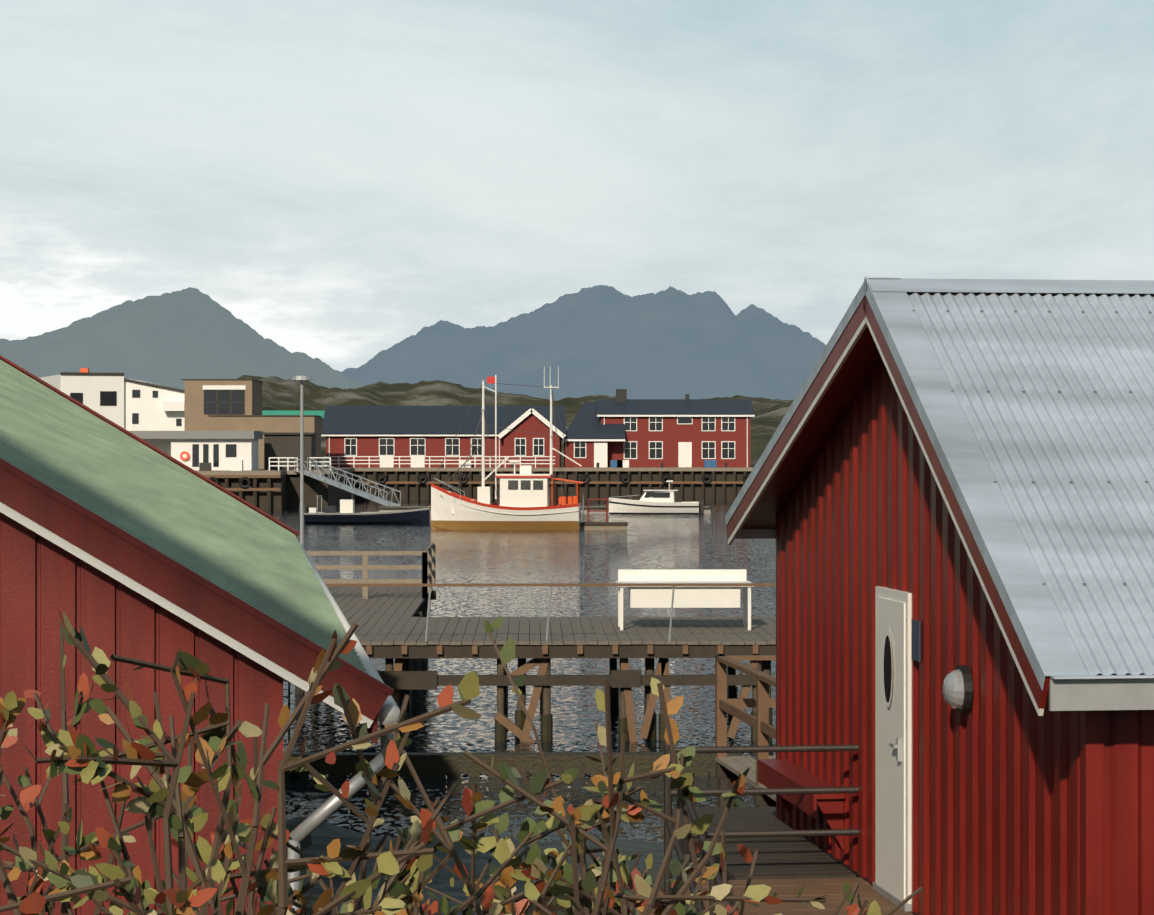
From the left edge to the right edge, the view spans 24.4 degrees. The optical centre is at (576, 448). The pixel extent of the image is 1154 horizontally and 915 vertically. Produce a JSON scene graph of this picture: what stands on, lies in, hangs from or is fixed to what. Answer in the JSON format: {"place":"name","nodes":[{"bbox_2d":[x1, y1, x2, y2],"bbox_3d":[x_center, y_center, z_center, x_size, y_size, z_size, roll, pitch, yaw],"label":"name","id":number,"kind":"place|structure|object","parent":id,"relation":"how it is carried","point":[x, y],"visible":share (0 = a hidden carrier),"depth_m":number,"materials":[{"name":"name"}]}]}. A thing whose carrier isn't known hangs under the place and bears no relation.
{"place":"outdoors","nodes":[
{"label":"outdoors","id":0,"kind":"place"},
{"bbox_2d":[0,287,362,389],"bbox_3d":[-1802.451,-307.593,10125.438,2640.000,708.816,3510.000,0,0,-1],"label":"mountain","id":1,"kind":"structure","parent":0,"point":[173,339],"depth_m":9916.69,"materials":[{"name":"grey stone"}]},
{"bbox_2d":[40,368,324,469],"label":"building","id":2,"kind":"structure","parent":0,"point":[223,404],"depth_m":267.46,"materials":[{"name":"white paint"}]},
{"bbox_2d":[195,457,353,509],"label":"quay","id":3,"kind":"structure","parent":0,"point":[269,489],"depth_m":229.43,"materials":[{"name":"grey wood"}]},
{"bbox_2d":[129,431,262,469],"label":"white shed","id":4,"kind":"structure","parent":3,"relation":"on","point":[218,450],"depth_m":232.44,"materials":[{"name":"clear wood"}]},
{"bbox_2d":[294,458,400,505],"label":"gangway","id":5,"kind":"object","parent":3,"relation":"on","point":[354,490],"visible":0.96,"depth_m":223.05,"materials":[{"name":"silver metal"}]},
{"bbox_2d":[209,417,749,487],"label":"quay gear","id":6,"kind":"object","parent":3,"relation":"on","point":[625,463],"visible":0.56,"depth_m":265.07,"materials":[{"name":"black rubber"}]},
{"bbox_2d":[286,817,700,914],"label":"shore ground","id":7,"kind":"structure","parent":0,"point":[316,842],"depth_m":26.77,"materials":[{"name":"black stone"}]},
{"bbox_2d":[0,619,206,914],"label":"shrub","id":8,"kind":"object","parent":7,"relation":"on","point":[11,706],"visible":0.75,"depth_m":4.62,"materials":[{"name":"green plant"}]},
{"bbox_2d":[0,355,399,914],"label":"cabin","id":9,"kind":"object","parent":7,"relation":"on","point":[116,539],"visible":0.81,"depth_m":14.71,"materials":[{"name":"red wood"}]},
{"bbox_2d":[0,650,461,914],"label":"shrub","id":10,"kind":"object","parent":7,"relation":"on","point":[190,665],"visible":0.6,"depth_m":3.86,"materials":[{"name":"green plant"}]},
{"bbox_2d":[0,609,481,914],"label":"shrub","id":11,"kind":"object","parent":7,"relation":"on","point":[86,763],"visible":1,"depth_m":3.33,"materials":[{"name":"green plant"}]},
{"bbox_2d":[218,798,524,914],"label":"shrub","id":12,"kind":"object","parent":7,"relation":"on","point":[489,905],"visible":0.4,"depth_m":4.34,"materials":[{"name":"green plant"}]},
{"bbox_2d":[192,783,573,914],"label":"shrub","id":13,"kind":"object","parent":7,"relation":"on","point":[516,868],"visible":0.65,"depth_m":4.99,"materials":[{"name":"green plant"}]},
{"bbox_2d":[164,724,641,914],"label":"shrub","id":14,"kind":"object","parent":7,"relation":"on","point":[416,875],"visible":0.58,"depth_m":4.43,"materials":[{"name":"green plant"}]},
{"bbox_2d":[247,877,781,914],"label":"undergrowth plants","id":15,"kind":"object","parent":7,"relation":"on","point":[434,906],"visible":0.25,"depth_m":7.38,"materials":[{"name":"green plant"}]},
{"bbox_2d":[475,615,652,914],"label":"shrub","id":16,"kind":"object","parent":7,"relation":"on","point":[619,877],"visible":0.6,"depth_m":5.37,"materials":[{"name":"green plant"}]},
{"bbox_2d":[408,723,720,914],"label":"shrub","id":17,"kind":"object","parent":7,"relation":"on","point":[709,873],"visible":0.38,"depth_m":6.64,"materials":[{"name":"green plant"}]},
{"bbox_2d":[382,678,829,914],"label":"shrub","id":18,"kind":"object","parent":7,"relation":"on","point":[754,895],"visible":0.96,"depth_m":4.29,"materials":[{"name":"green plant"}]},
{"bbox_2d":[513,655,913,914],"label":"landing deck","id":19,"kind":"structure","parent":7,"relation":"on","point":[789,862],"depth_m":20.13,"materials":[{"name":"brown wood"}]},
{"bbox_2d":[725,277,1153,914],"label":"cabin","id":20,"kind":"object","parent":19,"relation":"on","point":[945,497],"visible":0.96,"depth_m":16.86,"materials":[{"name":"red wood"}]},
{"bbox_2d":[702,830,922,914],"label":"shrub","id":21,"kind":"object","parent":7,"relation":"on","point":[849,894],"visible":0.9,"depth_m":4.86,"materials":[{"name":"brown plant"}]},
{"bbox_2d":[237,375,793,457],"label":"hill terrain","id":22,"kind":"structure","parent":0,"point":[278,393],"depth_m":548.66,"materials":[{"name":"green plant"}]},
{"bbox_2d":[261,501,775,842],"bbox_3d":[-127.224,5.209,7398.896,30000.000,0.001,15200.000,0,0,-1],"label":"sea water","id":23,"kind":"structure","parent":0,"point":[671,541],"depth_m":83.29,"materials":[{"name":"grey liquid"}]},
{"bbox_2d":[299,494,429,523],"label":"boat","id":24,"kind":"object","parent":23,"relation":"in","point":[347,514],"visible":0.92,"depth_m":184.94,"materials":[{"name":"black"}]},
{"bbox_2d":[431,367,583,529],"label":"fishing boat","id":25,"kind":"object","parent":23,"relation":"on","point":[524,500],"visible":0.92,"depth_m":169.83,"materials":[{"name":"white"}]},
{"bbox_2d":[283,376,775,777],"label":"pier","id":26,"kind":"structure","parent":23,"relation":"in","point":[391,618],"depth_m":47.49,"materials":[{"name":"brown wood"}]},
{"bbox_2d":[323,456,753,500],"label":"wharf","id":27,"kind":"structure","parent":23,"relation":"in","point":[726,484],"depth_m":265.32,"materials":[{"name":"brown wood"}]},
{"bbox_2d":[321,406,565,467],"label":"red warehouse","id":28,"kind":"structure","parent":27,"relation":"on","point":[391,430],"depth_m":268.77,"materials":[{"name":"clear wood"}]},
{"bbox_2d":[561,389,754,466],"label":"red house","id":29,"kind":"structure","parent":27,"relation":"on","point":[686,432],"depth_m":271.18,"materials":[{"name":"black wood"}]},
{"bbox_2d":[379,503,710,513],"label":"floating dock","id":30,"kind":"object","parent":23,"relation":"on","point":[707,509],"visible":0.23,"depth_m":213.98,"materials":[{"name":"concrete"}]},
{"bbox_2d":[580,494,627,529],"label":"float","id":31,"kind":"object","parent":23,"relation":"on","point":[588,525],"visible":0.85,"depth_m":171.04,"materials":[{"name":"grey wood"}]},
{"bbox_2d":[609,480,703,513],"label":"white cruiser","id":32,"kind":"object","parent":23,"relation":"on","point":[656,502],"visible":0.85,"depth_m":211.24,"materials":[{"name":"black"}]},
{"bbox_2d":[321,458,758,466],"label":"ground","id":33,"kind":"structure","parent":0,"point":[753,461],"depth_m":330.89,"materials":[{"name":"grey"}]},
{"bbox_2d":[0,0,1153,371],"label":"sky","id":34,"kind":"structure","parent":0,"point":[346,180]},
{"bbox_2d":[336,285,825,400],"bbox_3d":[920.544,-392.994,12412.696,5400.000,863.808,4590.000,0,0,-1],"label":"mountain","id":35,"kind":"structure","parent":0,"point":[670,342],"depth_m":11972.30,"materials":[{"name":"grey stone"}]}
]}

